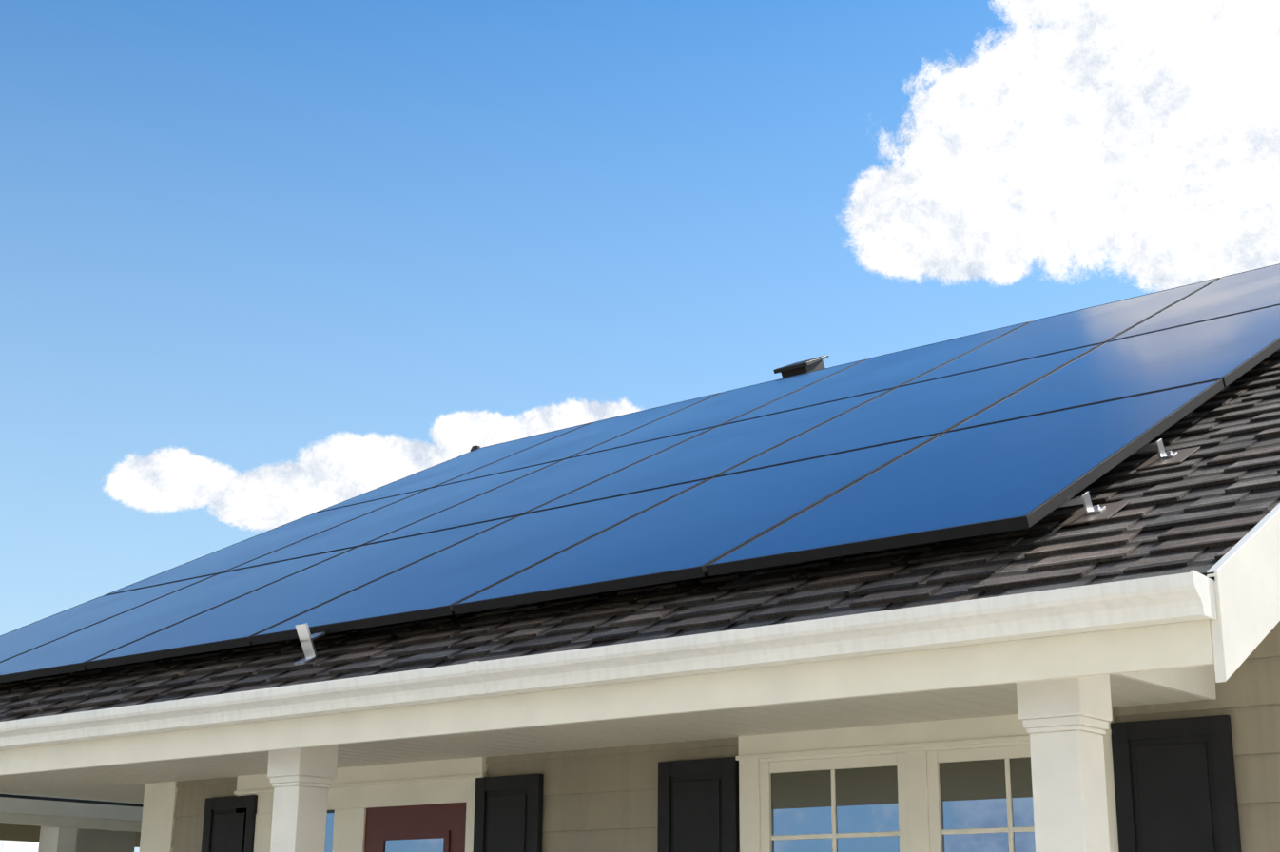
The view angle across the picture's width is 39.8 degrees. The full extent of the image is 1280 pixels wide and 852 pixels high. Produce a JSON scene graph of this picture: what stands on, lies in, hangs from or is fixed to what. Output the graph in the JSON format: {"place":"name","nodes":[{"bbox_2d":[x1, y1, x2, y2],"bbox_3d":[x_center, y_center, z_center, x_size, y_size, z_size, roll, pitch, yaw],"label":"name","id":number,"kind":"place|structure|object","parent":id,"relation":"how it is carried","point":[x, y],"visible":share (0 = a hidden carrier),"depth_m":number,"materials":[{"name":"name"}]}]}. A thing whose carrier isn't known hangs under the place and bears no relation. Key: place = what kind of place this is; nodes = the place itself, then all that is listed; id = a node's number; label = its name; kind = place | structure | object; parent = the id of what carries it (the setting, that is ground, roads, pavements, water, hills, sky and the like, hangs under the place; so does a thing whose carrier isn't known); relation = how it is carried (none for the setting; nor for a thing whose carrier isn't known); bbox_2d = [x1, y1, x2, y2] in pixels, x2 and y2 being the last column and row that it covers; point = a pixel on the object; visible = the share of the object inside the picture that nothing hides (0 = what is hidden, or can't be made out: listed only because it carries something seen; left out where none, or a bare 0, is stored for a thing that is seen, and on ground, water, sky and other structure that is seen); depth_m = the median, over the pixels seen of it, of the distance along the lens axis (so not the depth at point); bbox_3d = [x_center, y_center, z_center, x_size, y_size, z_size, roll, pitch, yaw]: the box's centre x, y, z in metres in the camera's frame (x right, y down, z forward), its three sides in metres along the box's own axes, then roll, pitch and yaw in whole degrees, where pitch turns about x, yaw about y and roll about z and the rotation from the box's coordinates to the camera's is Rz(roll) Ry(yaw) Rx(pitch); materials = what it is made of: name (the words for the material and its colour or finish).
{"place":"outdoors","nodes":[
{"label":"outdoors","id":0,"kind":"place"},
{"bbox_2d":[0,0,1279,851],"label":"sky","id":1,"kind":"structure","parent":0,"point":[265,265],"materials":[{"name":"blue"}]},
{"bbox_2d":[470,354,828,451],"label":"roof vents","id":2,"kind":"object","parent":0,"point":[804,366],"visible":0.5,"depth_m":11.91,"materials":[{"name":"black metal"}]},
{"bbox_3d":[1.962,0.975,11.110,7.800,3.060,11.250,-13,-21,38],"label":"roof","id":3,"kind":"object","parent":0,"visible":0},
{"bbox_2d":[0,674,1207,803],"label":"soffit","id":4,"kind":"structure","parent":3,"relation":"attached to","point":[124,783],"depth_m":6.35,"materials":[{"name":"beige plastic"}]},
{"bbox_2d":[0,619,1214,775],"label":"fascia","id":5,"kind":"structure","parent":3,"relation":"attached to","point":[1188,644],"depth_m":5.11,"materials":[{"name":"beige paint"}]},
{"bbox_2d":[0,570,1217,749],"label":"gutter","id":6,"kind":"object","parent":3,"relation":"attached to","point":[1163,599],"visible":1,"depth_m":5.02,"materials":[{"name":"white metal"}]},
{"bbox_2d":[0,349,1279,721],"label":"shingles","id":7,"kind":"object","parent":3,"relation":"on","point":[1210,503],"visible":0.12,"depth_m":5.57,"materials":[{"name":"black asphalt"}]},
{"bbox_2d":[6,438,1200,682],"bbox_3d":[0.015,0.276,8.935,6.812,2.488,4.746,-13,-21,38],"label":"mounting bracket","id":8,"kind":"object","parent":7,"relation":"on","point":[1098,513],"visible":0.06,"depth_m":5.64,"materials":[{"name":"silver metal"}]},
{"bbox_2d":[0,263,1279,682],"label":"pv frames","id":9,"kind":"structure","parent":8,"relation":"on","point":[1031,518],"depth_m":6.54,"materials":[{"name":"black metal"}]},
{"bbox_2d":[0,264,1279,675],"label":"solar panels","id":10,"kind":"object","parent":9,"relation":"in","point":[1000,470],"visible":1,"depth_m":7.86,"materials":[{"name":"blue glass"}]},
{"bbox_2d":[1,503,1279,803],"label":"white trim","id":11,"kind":"structure","parent":3,"relation":"attached to","point":[1246,575],"depth_m":4.34,"materials":[{"name":"paint"}]},
{"label":"ground","id":12,"kind":"structure","parent":0,"visible":0},
{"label":"concrete slabs","id":13,"kind":"object","parent":12,"relation":"on","visible":0},
{"bbox_2d":[0,794,143,851],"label":"patio cover","id":14,"kind":"object","parent":13,"relation":"on","point":[54,824],"visible":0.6,"depth_m":10.30,"materials":[{"name":"beige"}]},
{"bbox_2d":[267,674,1112,851],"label":"columns","id":15,"kind":"structure","parent":13,"relation":"on","point":[1065,724],"depth_m":4.53,"materials":[{"name":"white paint"}]},
{"bbox_2d":[171,620,1279,851],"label":"siding wall","id":16,"kind":"structure","parent":13,"relation":"on","point":[599,800],"depth_m":6.62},
{"bbox_2d":[138,707,1118,851],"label":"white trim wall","id":17,"kind":"structure","parent":16,"relation":"attached to","point":[917,753],"depth_m":6.22,"materials":[{"name":"beige paint"}]},
{"bbox_2d":[324,756,1035,851],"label":"windows","id":18,"kind":"structure","parent":17,"relation":"attached to","point":[973,794],"depth_m":6.03,"materials":[{"name":"blue"}]},
{"bbox_2d":[201,715,1241,851],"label":"shutters","id":19,"kind":"object","parent":16,"relation":"attached to","point":[1174,785],"visible":0.94,"depth_m":5.43,"materials":[{"name":"black plastic"}]}
]}

